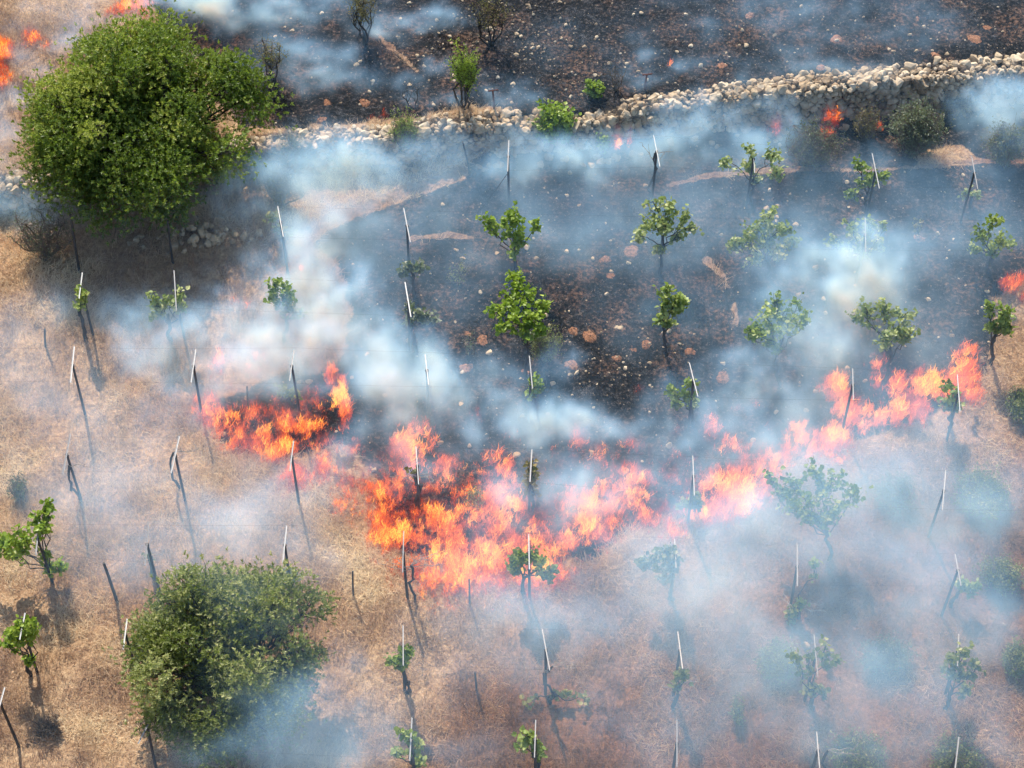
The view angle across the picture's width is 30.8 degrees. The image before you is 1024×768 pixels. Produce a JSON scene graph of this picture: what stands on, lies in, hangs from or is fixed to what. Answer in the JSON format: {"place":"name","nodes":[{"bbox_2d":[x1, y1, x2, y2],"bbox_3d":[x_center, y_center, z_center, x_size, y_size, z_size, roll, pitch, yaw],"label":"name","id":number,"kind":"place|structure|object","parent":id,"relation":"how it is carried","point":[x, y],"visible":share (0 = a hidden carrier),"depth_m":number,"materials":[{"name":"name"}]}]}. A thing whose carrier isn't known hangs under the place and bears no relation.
{"place":"outdoors","nodes":[
{"label":"outdoors","id":0,"kind":"place"},
{"bbox_2d":[0,0,1023,767],"bbox_3d":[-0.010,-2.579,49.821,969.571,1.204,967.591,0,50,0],"label":"ground","id":1,"kind":"structure","parent":0,"point":[918,200],"depth_m":48.97,"materials":[{"name":"brown soil"}]},
{"bbox_2d":[0,688,19,747],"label":"trellis post","id":2,"kind":"object","parent":1,"relation":"on","point":[10,726],"visible":1,"depth_m":40.62,"materials":[{"name":"metal"}]},
{"bbox_2d":[3,468,30,502],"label":"bush","id":3,"kind":"object","parent":1,"relation":"on","point":[17,488],"visible":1,"depth_m":45.66,"materials":[{"name":"grey plant"}]},
{"bbox_2d":[0,614,41,676],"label":"grapevine","id":4,"kind":"object","parent":1,"relation":"on","point":[30,631],"visible":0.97,"depth_m":41.34,"materials":[{"name":"green plant"}]},
{"bbox_2d":[0,29,48,84],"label":"flames","id":5,"kind":"object","parent":1,"relation":"on","point":[4,49],"visible":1,"depth_m":55.02,"materials":[{"name":"orange"}]},
{"bbox_2d":[0,497,68,580],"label":"grapevine","id":6,"kind":"object","parent":1,"relation":"on","point":[18,551],"visible":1,"depth_m":43.21,"materials":[{"name":"green plant"}]},
{"bbox_2d":[5,198,78,262],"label":"bush","id":7,"kind":"object","parent":1,"relation":"on","point":[47,243],"visible":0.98,"depth_m":50.43,"materials":[{"name":"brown plant"}]},
{"bbox_2d":[27,710,65,742],"bbox_3d":[-10.417,7.716,41.590,0.851,0.469,0.806,12,51,10],"label":"dead brush","id":8,"kind":"object","parent":1,"relation":"on","point":[54,729],"visible":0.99,"depth_m":41.59,"materials":[{"name":"grey plant"}]},
{"bbox_2d":[62,433,82,502],"bbox_3d":[-10.638,2.261,45.069,0.096,2.131,1.048,5,50,4],"label":"trellis post","id":9,"kind":"object","parent":1,"relation":"on","point":[74,477],"visible":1,"depth_m":44.70,"materials":[{"name":"wood"}]},
{"bbox_2d":[70,346,86,415],"bbox_3d":[-10.944,0.130,46.919,0.096,2.065,1.092,0,50,0],"label":"trellis post","id":10,"kind":"object","parent":1,"relation":"on","point":[78,388],"visible":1,"depth_m":46.63,"materials":[{"name":"metal"}]},
{"bbox_2d":[72,284,89,341],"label":"grapevine","id":11,"kind":"object","parent":1,"relation":"on","point":[79,306],"visible":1,"depth_m":48.07,"materials":[{"name":"green plant"}]},
{"bbox_2d":[104,0,158,16],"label":"flames","id":12,"kind":"object","parent":1,"relation":"on","point":[127,3],"visible":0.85,"depth_m":56.48,"materials":[{"name":"orange"}]},
{"bbox_2d":[0,0,297,245],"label":"round tree","id":13,"kind":"object","parent":1,"relation":"on","point":[87,132],"visible":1,"depth_m":49.95,"materials":[{"name":"green plant"}]},
{"bbox_2d":[144,285,189,342],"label":"grapevine","id":14,"kind":"object","parent":1,"relation":"on","point":[157,312],"visible":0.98,"depth_m":48.03,"materials":[{"name":"green plant"}]},
{"bbox_2d":[170,436,186,503],"bbox_3d":[-8.050,2.293,45.078,0.079,2.010,1.049,6,50,5],"label":"trellis post","id":15,"kind":"object","parent":1,"relation":"on","point":[175,459],"visible":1,"depth_m":44.72,"materials":[{"name":"metal"}]},
{"bbox_2d":[101,546,340,767],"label":"bushy tree","id":16,"kind":"object","parent":1,"relation":"on","point":[235,619],"visible":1,"depth_m":40.32,"materials":[{"name":"green plant"}]},
{"bbox_2d":[186,349,336,462],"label":"flames","id":17,"kind":"object","parent":1,"relation":"on","point":[284,444],"visible":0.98,"depth_m":47.20,"materials":[{"name":"orange"}]},
{"bbox_2d":[253,33,289,85],"bbox_3d":[-6.900,-9.313,53.728,1.056,1.771,0.864,0,50,0],"label":"burnt tree","id":18,"kind":"object","parent":1,"relation":"on","point":[271,56],"visible":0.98,"depth_m":53.48,"materials":[{"name":"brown plant"}]},
{"bbox_2d":[247,154,303,208],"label":"bush","id":19,"kind":"object","parent":1,"relation":"on","point":[281,193],"visible":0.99,"depth_m":51.84,"materials":[{"name":"green plant"}]},
{"bbox_2d":[262,209,297,240],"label":"grapevine","id":20,"kind":"object","parent":1,"relation":"on","point":[272,217],"visible":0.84,"depth_m":51.12,"materials":[{"name":"green plant"}]},
{"bbox_2d":[263,276,306,343],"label":"grapevine","id":21,"kind":"object","parent":1,"relation":"on","point":[288,298],"visible":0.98,"depth_m":47.90,"materials":[{"name":"green plant"}]},
{"bbox_2d":[273,382,302,410],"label":"grapevine","id":22,"kind":"object","parent":1,"relation":"on","point":[285,392],"visible":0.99,"depth_m":47.24,"materials":[{"name":"green plant"}]},
{"bbox_2d":[275,128,315,171],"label":"bush","id":23,"kind":"object","parent":1,"relation":"on","point":[298,157],"visible":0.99,"depth_m":52.84,"materials":[{"name":"grey plant"}]},
{"bbox_2d":[280,438,357,491],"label":"flames","id":24,"kind":"object","parent":1,"relation":"on","point":[325,459],"visible":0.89,"depth_m":46.30,"materials":[{"name":"orange"}]},
{"bbox_2d":[322,144,351,170],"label":"bush","id":25,"kind":"object","parent":1,"relation":"on","point":[339,164],"visible":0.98,"depth_m":53.05,"materials":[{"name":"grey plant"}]},
{"bbox_2d":[323,361,354,433],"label":"flames","id":26,"kind":"object","parent":1,"relation":"on","point":[341,398],"visible":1,"depth_m":47.73,"materials":[{"name":"orange"}]},
{"bbox_2d":[343,0,376,45],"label":"burnt tree","id":27,"kind":"object","parent":1,"relation":"on","point":[360,9],"visible":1,"depth_m":54.52,"materials":[{"name":"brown plant"}]},
{"bbox_2d":[383,644,414,694],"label":"grapevine","id":28,"kind":"object","parent":1,"relation":"on","point":[397,659],"visible":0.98,"depth_m":41.11,"materials":[{"name":"green plant"}]},
{"bbox_2d":[384,105,420,151],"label":"bush","id":29,"kind":"object","parent":1,"relation":"on","point":[407,130],"visible":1,"depth_m":52.74,"materials":[{"name":"green plant"}]},
{"bbox_2d":[390,726,427,767],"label":"grapevine","id":30,"kind":"object","parent":1,"relation":"on","point":[420,759],"visible":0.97,"depth_m":39.97,"materials":[{"name":"green plant"}]},
{"bbox_2d":[377,542,446,601],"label":"grapevine","id":31,"kind":"object","parent":1,"relation":"on","point":[411,566],"visible":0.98,"depth_m":42.93,"materials":[{"name":"brown plant"}]},
{"bbox_2d":[396,257,430,297],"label":"grapevine","id":32,"kind":"object","parent":1,"relation":"on","point":[418,267],"visible":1,"depth_m":49.40,"materials":[{"name":"green plant"}]},
{"bbox_2d":[387,466,440,508],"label":"grapevine","id":33,"kind":"object","parent":1,"relation":"on","point":[414,478],"visible":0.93,"depth_m":44.78,"materials":[{"name":"brown plant"}]},
{"bbox_2d":[401,299,441,344],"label":"grapevine","id":34,"kind":"object","parent":1,"relation":"on","point":[420,316],"visible":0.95,"depth_m":48.40,"materials":[{"name":"green plant"}]},
{"bbox_2d":[387,416,463,492],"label":"flames","id":35,"kind":"object","parent":1,"relation":"on","point":[409,443],"visible":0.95,"depth_m":46.67,"materials":[{"name":"orange"}]},
{"bbox_2d":[329,470,579,614],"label":"flames","id":36,"kind":"object","parent":1,"relation":"on","point":[452,555],"visible":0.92,"depth_m":44.90,"materials":[{"name":"orange"}]},
{"bbox_2d":[443,254,470,284],"bbox_3d":[-1.483,-3.053,50.305,0.807,0.863,0.634,0,50,0],"label":"sapling","id":37,"kind":"object","parent":1,"relation":"on","point":[457,277],"visible":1,"depth_m":50.36,"materials":[{"name":"green plant"}]},
{"bbox_2d":[444,37,480,110],"bbox_3d":[-1.345,-8.769,52.665,0.946,2.676,1.036,-20,53,-16],"label":"sapling","id":38,"kind":"object","parent":1,"relation":"on","point":[460,73],"visible":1,"depth_m":52.44,"materials":[{"name":"green plant"}]},
{"bbox_2d":[462,485,485,512],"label":"bush","id":39,"kind":"object","parent":1,"relation":"on","point":[476,501],"visible":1,"depth_m":45.42,"materials":[{"name":"green plant"}]},
{"bbox_2d":[459,444,519,492],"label":"flames","id":40,"kind":"object","parent":1,"relation":"on","point":[499,467],"visible":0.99,"depth_m":46.42,"materials":[{"name":"orange"}]},
{"bbox_2d":[469,0,519,46],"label":"burnt tree","id":41,"kind":"object","parent":1,"relation":"on","point":[492,41],"visible":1,"depth_m":54.55,"materials":[{"name":"brown plant"}]},
{"bbox_2d":[480,140,509,211],"bbox_3d":[-0.485,-5.660,51.777,0.861,2.026,1.179,0,50,0],"label":"trellis post","id":42,"kind":"object","parent":1,"relation":"on","point":[508,185],"visible":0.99,"depth_m":51.78,"materials":[{"name":"metal"}]},
{"bbox_2d":[475,199,542,270],"bbox_3d":[-0.062,-3.923,50.126,1.834,2.333,0.902,0,50,0],"label":"grapevine","id":43,"kind":"object","parent":1,"relation":"on","point":[517,236],"visible":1,"depth_m":49.53,"materials":[{"name":"green plant"}]},
{"bbox_2d":[0,0,1023,767],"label":"dry grass","id":44,"kind":"structure","parent":1,"relation":"on","point":[512,584],"depth_m":44.51,"materials":[{"name":"beige plant"}]},
{"bbox_2d":[0,52,1023,230],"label":"stone wall","id":45,"kind":"structure","parent":1,"relation":"on","point":[765,101],"depth_m":53.83,"materials":[{"name":"stone"}]},
{"bbox_2d":[586,98,647,123],"bbox_3d":[3.033,-7.868,53.744,1.913,0.808,1.060,0,50,0],"label":"dead brush","id":46,"kind":"object","parent":45,"relation":"on","point":[614,110],"visible":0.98,"depth_m":53.63,"materials":[{"name":"brown plant"}]},
{"bbox_2d":[483,266,553,375],"bbox_3d":[0.299,-1.509,48.017,1.678,2.510,2.142,16,52,13],"label":"grapevine","id":47,"kind":"object","parent":1,"relation":"on","point":[528,318],"visible":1,"depth_m":47.20,"materials":[{"name":"green plant"}]},
{"bbox_2d":[511,725,547,767],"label":"grapevine","id":48,"kind":"object","parent":1,"relation":"on","point":[525,742],"visible":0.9,"depth_m":39.85,"materials":[{"name":"green plant"}]},
{"bbox_2d":[521,459,541,511],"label":"grapevine","id":49,"kind":"object","parent":1,"relation":"on","point":[534,476],"visible":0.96,"depth_m":44.69,"materials":[{"name":"green plant"}]},
{"bbox_2d":[504,545,559,599],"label":"grapevine","id":50,"kind":"object","parent":1,"relation":"on","point":[518,559],"visible":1,"depth_m":42.95,"materials":[{"name":"green plant"}]},
{"bbox_2d":[524,371,545,419],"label":"grapevine","id":51,"kind":"object","parent":1,"relation":"on","point":[537,386],"visible":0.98,"depth_m":46.55,"materials":[{"name":"green plant"}]},
{"bbox_2d":[529,320,564,361],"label":"bush","id":52,"kind":"object","parent":1,"relation":"on","point":[544,346],"visible":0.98,"depth_m":48.19,"materials":[{"name":"green plant"}]},
{"bbox_2d":[527,98,581,144],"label":"bush","id":53,"kind":"object","parent":1,"relation":"on","point":[559,119],"visible":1,"depth_m":53.13,"materials":[{"name":"green plant"}]},
{"bbox_2d":[519,688,590,710],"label":"grapevine","id":54,"kind":"object","parent":1,"relation":"on","point":[562,694],"visible":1,"depth_m":41.96,"materials":[{"name":"green plant"}]},
{"bbox_2d":[524,647,589,698],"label":"grapevine","id":55,"kind":"object","parent":1,"relation":"on","point":[546,672],"visible":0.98,"depth_m":41.16,"materials":[{"name":"brown plant"}]},
{"bbox_2d":[151,0,1023,579],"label":"burnt stubble","id":56,"kind":"object","parent":1,"relation":"on","point":[623,248],"visible":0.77,"depth_m":51.07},
{"bbox_2d":[582,78,605,98],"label":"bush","id":57,"kind":"object","parent":1,"relation":"on","point":[595,90],"visible":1,"depth_m":53.73,"materials":[{"name":"green plant"}]},
{"bbox_2d":[595,132,610,156],"bbox_3d":[2.627,-6.854,53.543,0.478,0.881,0.490,0,50,0],"label":"sapling","id":58,"kind":"object","parent":1,"relation":"on","point":[604,146],"visible":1,"depth_m":53.42,"materials":[{"name":"green plant"}]},
{"bbox_2d":[191,0,1022,563],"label":"stone crumbs","id":59,"kind":"object","parent":1,"relation":"on","point":[611,186],"visible":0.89,"depth_m":53.10,"materials":[{"name":"stone"}]},
{"bbox_2d":[548,461,710,553],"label":"flames","id":60,"kind":"object","parent":1,"relation":"on","point":[584,502],"visible":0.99,"depth_m":45.52,"materials":[{"name":"orange"}]},
{"bbox_2d":[625,142,672,168],"bbox_3d":[4.001,-6.543,53.614,1.335,0.408,1.187,22,53,17],"label":"dead brush","id":61,"kind":"object","parent":1,"relation":"on","point":[647,155],"visible":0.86,"depth_m":53.62,"materials":[{"name":"grey plant"}]},
{"bbox_2d":[634,542,683,600],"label":"grapevine","id":62,"kind":"object","parent":1,"relation":"on","point":[643,563],"visible":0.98,"depth_m":42.78,"materials":[{"name":"green plant"}]},
{"bbox_2d":[630,195,704,274],"bbox_3d":[4.154,-3.968,50.103,1.977,2.479,1.131,0,50,0],"label":"grapevine","id":63,"kind":"object","parent":1,"relation":"on","point":[662,225],"visible":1,"depth_m":49.54,"materials":[{"name":"green plant"}]},
{"bbox_2d":[652,282,690,352],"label":"grapevine","id":64,"kind":"object","parent":1,"relation":"on","point":[675,307],"visible":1,"depth_m":47.64,"materials":[{"name":"green plant"}]},
{"bbox_2d":[652,666,703,711],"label":"grapevine","id":65,"kind":"object","parent":1,"relation":"on","point":[681,674],"visible":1,"depth_m":41.24,"materials":[{"name":"green plant"}]},
{"bbox_2d":[664,376,700,424],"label":"grapevine","id":66,"kind":"object","parent":1,"relation":"on","point":[675,402],"visible":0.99,"depth_m":46.53,"materials":[{"name":"green plant"}]},
{"bbox_2d":[675,490,705,514],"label":"grapevine","id":67,"kind":"object","parent":1,"relation":"on","point":[697,503],"visible":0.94,"depth_m":45.16,"materials":[{"name":"green plant"}]},
{"bbox_2d":[687,456,694,523],"bbox_3d":[4.301,2.783,44.693,0.084,2.032,1.122,0,50,0],"label":"trellis post","id":68,"kind":"object","parent":1,"relation":"on","point":[690,499],"visible":1,"depth_m":44.48,"materials":[{"name":"metal"}]},
{"bbox_2d":[706,401,766,455],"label":"flames","id":69,"kind":"object","parent":1,"relation":"on","point":[734,439],"visible":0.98,"depth_m":46.87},
{"bbox_2d":[728,690,745,725],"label":"bush","id":70,"kind":"object","parent":1,"relation":"on","point":[737,711],"visible":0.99,"depth_m":41.63,"materials":[{"name":"green plant"}]},
{"bbox_2d":[689,443,792,523],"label":"flames","id":71,"kind":"object","parent":1,"relation":"on","point":[736,486],"visible":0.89,"depth_m":45.82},
{"bbox_2d":[718,141,788,204],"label":"grapevine","id":72,"kind":"object","parent":1,"relation":"on","point":[776,171],"visible":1,"depth_m":51.36,"materials":[{"name":"green plant"}]},
{"bbox_2d":[725,205,801,276],"bbox_3d":[6.767,-3.763,49.985,2.047,2.410,1.035,0,50,0],"label":"grapevine","id":73,"kind":"object","parent":1,"relation":"on","point":[735,242],"visible":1,"depth_m":49.66,"materials":[{"name":"green plant"}]},
{"bbox_2d":[747,635,805,683],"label":"bush","id":74,"kind":"object","parent":1,"relation":"on","point":[774,659],"visible":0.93,"depth_m":42.37,"materials":[{"name":"green plant"}]},
{"bbox_2d":[743,290,812,385],"bbox_3d":[6.798,-1.012,47.648,1.335,2.459,1.872,25,55,20],"label":"grapevine","id":75,"kind":"object","parent":1,"relation":"on","point":[755,329],"visible":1,"depth_m":47.06,"materials":[{"name":"green plant"}]},
{"bbox_2d":[779,556,825,628],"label":"grapevine","id":76,"kind":"object","parent":1,"relation":"on","point":[795,610],"visible":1,"depth_m":43.25,"materials":[{"name":"green plant"}]},
{"bbox_2d":[780,109,847,169],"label":"bush","id":77,"kind":"object","parent":1,"relation":"on","point":[818,145],"visible":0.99,"depth_m":52.96,"materials":[{"name":"grey plant"}]},
{"bbox_2d":[770,416,858,467],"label":"flames","id":78,"kind":"object","parent":1,"relation":"on","point":[832,435],"visible":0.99,"depth_m":46.85,"materials":[{"name":"orange"}]},
{"bbox_2d":[784,634,845,709],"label":"grapevine","id":79,"kind":"object","parent":1,"relation":"on","point":[811,689],"visible":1,"depth_m":40.82,"materials":[{"name":"green plant"}]},
{"bbox_2d":[762,455,873,560],"bbox_3d":[7.004,3.051,44.181,2.418,2.485,1.816,27,55,21],"label":"grapevine","id":80,"kind":"object","parent":1,"relation":"on","point":[826,518],"visible":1,"depth_m":43.54,"materials":[{"name":"green plant"}]},
{"bbox_2d":[818,725,891,767],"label":"bush","id":81,"kind":"object","parent":1,"relation":"on","point":[866,750],"visible":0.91,"depth_m":40.87,"materials":[{"name":"green plant"}]},
{"bbox_2d":[823,214,886,273],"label":"grapevine","id":82,"kind":"object","parent":1,"relation":"on","point":[878,245],"visible":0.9,"depth_m":49.81,"materials":[{"name":"green plant"}]},
{"bbox_2d":[843,154,891,212],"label":"grapevine","id":83,"kind":"object","parent":1,"relation":"on","point":[850,194],"visible":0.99,"depth_m":51.24,"materials":[{"name":"green plant"}]},
{"bbox_2d":[851,102,885,139],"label":"bush","id":84,"kind":"object","parent":1,"relation":"on","point":[867,126],"visible":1,"depth_m":53.82,"materials":[{"name":"green plant"}]},
{"bbox_2d":[844,295,920,384],"bbox_3d":[9.366,-1.070,47.683,1.852,2.444,1.421,0,50,0],"label":"grapevine","id":85,"kind":"object","parent":1,"relation":"on","point":[903,333],"visible":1,"depth_m":47.09,"materials":[{"name":"green plant"}]},
{"bbox_2d":[817,358,960,434],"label":"flames","id":86,"kind":"object","parent":1,"relation":"on","point":[929,383],"visible":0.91,"depth_m":47.80,"materials":[{"name":"orange"}]},
{"bbox_2d":[852,630,925,675],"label":"bush","id":87,"kind":"object","parent":1,"relation":"on","point":[882,653],"visible":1,"depth_m":42.45,"materials":[{"name":"grey plant"}]},
{"bbox_2d":[869,457,923,520],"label":"bush","id":88,"kind":"object","parent":1,"relation":"on","point":[889,494],"visible":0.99,"depth_m":45.44,"materials":[{"name":"grey plant"}]},
{"bbox_2d":[883,92,953,157],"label":"bush","id":89,"kind":"object","parent":1,"relation":"on","point":[915,132],"visible":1,"depth_m":52.89,"materials":[{"name":"green plant"}]},
{"bbox_2d":[927,470,945,537],"bbox_3d":[10.150,3.111,44.415,0.110,1.997,1.171,11,51,9],"label":"trellis post","id":90,"kind":"object","parent":1,"relation":"on","point":[936,512],"visible":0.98,"depth_m":44.10,"materials":[{"name":"wood"}]},
{"bbox_2d":[940,554,960,617],"bbox_3d":[10.127,4.862,42.979,0.121,2.011,0.877,0,50,0],"label":"trellis post","id":91,"kind":"object","parent":1,"relation":"on","point":[949,592],"visible":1,"depth_m":42.75,"materials":[{"name":"wood"}]},
{"bbox_2d":[936,378,965,428],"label":"grapevine","id":92,"kind":"object","parent":1,"relation":"on","point":[949,402],"visible":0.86,"depth_m":46.55,"materials":[{"name":"green plant"}]},
{"bbox_2d":[945,375,960,441],"bbox_3d":[10.996,0.851,46.341,0.129,2.071,1.128,6,50,5],"label":"trellis post","id":93,"kind":"object","parent":1,"relation":"on","point":[952,416],"visible":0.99,"depth_m":46.11,"materials":[{"name":"wood"}]},
{"bbox_2d":[926,721,986,767],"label":"bush","id":94,"kind":"object","parent":1,"relation":"on","point":[943,755],"visible":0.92,"depth_m":40.84,"materials":[{"name":"green plant"}]},
{"bbox_2d":[934,93,979,117],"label":"bush","id":95,"kind":"object","parent":1,"relation":"on","point":[955,107],"visible":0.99,"depth_m":54.68,"materials":[{"name":"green plant"}]},
{"bbox_2d":[939,640,986,709],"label":"grapevine","id":96,"kind":"object","parent":1,"relation":"on","point":[960,673],"visible":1,"depth_m":40.90,"materials":[{"name":"green plant"}]},
{"bbox_2d":[940,340,987,406],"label":"flames","id":97,"kind":"object","parent":1,"relation":"on","point":[968,365],"visible":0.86,"depth_m":48.23,"materials":[{"name":"orange"}]},
{"bbox_2d":[948,575,982,607],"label":"grapevine","id":98,"kind":"object","parent":1,"relation":"on","point":[967,586],"visible":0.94,"depth_m":43.19,"materials":[{"name":"green plant"}]},
{"bbox_2d":[957,185,982,208],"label":"grapevine","id":99,"kind":"object","parent":1,"relation":"on","point":[973,193],"visible":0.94,"depth_m":52.16,"materials":[{"name":"green plant"}]},
{"bbox_2d":[936,457,1016,523],"bbox_3d":[11.570,2.692,45.524,1.756,0.931,1.885,-33,58,-25],"label":"bush","id":100,"kind":"object","parent":1,"relation":"on","point":[988,496],"visible":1,"depth_m":45.41,"materials":[{"name":"green plant"}]},
{"bbox_2d":[966,213,1017,271],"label":"grapevine","id":101,"kind":"object","parent":1,"relation":"on","point":[982,237],"visible":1,"depth_m":49.89,"materials":[{"name":"green plant"}]},
{"bbox_2d":[971,545,1023,597],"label":"bush","id":102,"kind":"object","parent":1,"relation":"on","point":[998,572],"visible":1,"depth_m":43.93,"materials":[{"name":"green plant"}]},
{"bbox_2d":[983,299,1017,366],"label":"grapevine","id":103,"kind":"object","parent":1,"relation":"on","point":[1003,327],"visible":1,"depth_m":47.34,"materials":[{"name":"green plant"}]},
{"bbox_2d":[980,113,1023,169],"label":"bush","id":104,"kind":"object","parent":1,"relation":"on","point":[1003,148],"visible":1,"depth_m":52.94,"materials":[{"name":"green plant"}]},
{"bbox_2d":[999,634,1023,682],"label":"bush","id":105,"kind":"object","parent":1,"relation":"on","point":[1012,658],"visible":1,"depth_m":42.44,"materials":[{"name":"green plant"}]},
{"bbox_2d":[1002,385,1023,422],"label":"bush","id":106,"kind":"object","parent":1,"relation":"on","point":[1016,405],"visible":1,"depth_m":47.36,"materials":[{"name":"green plant"}]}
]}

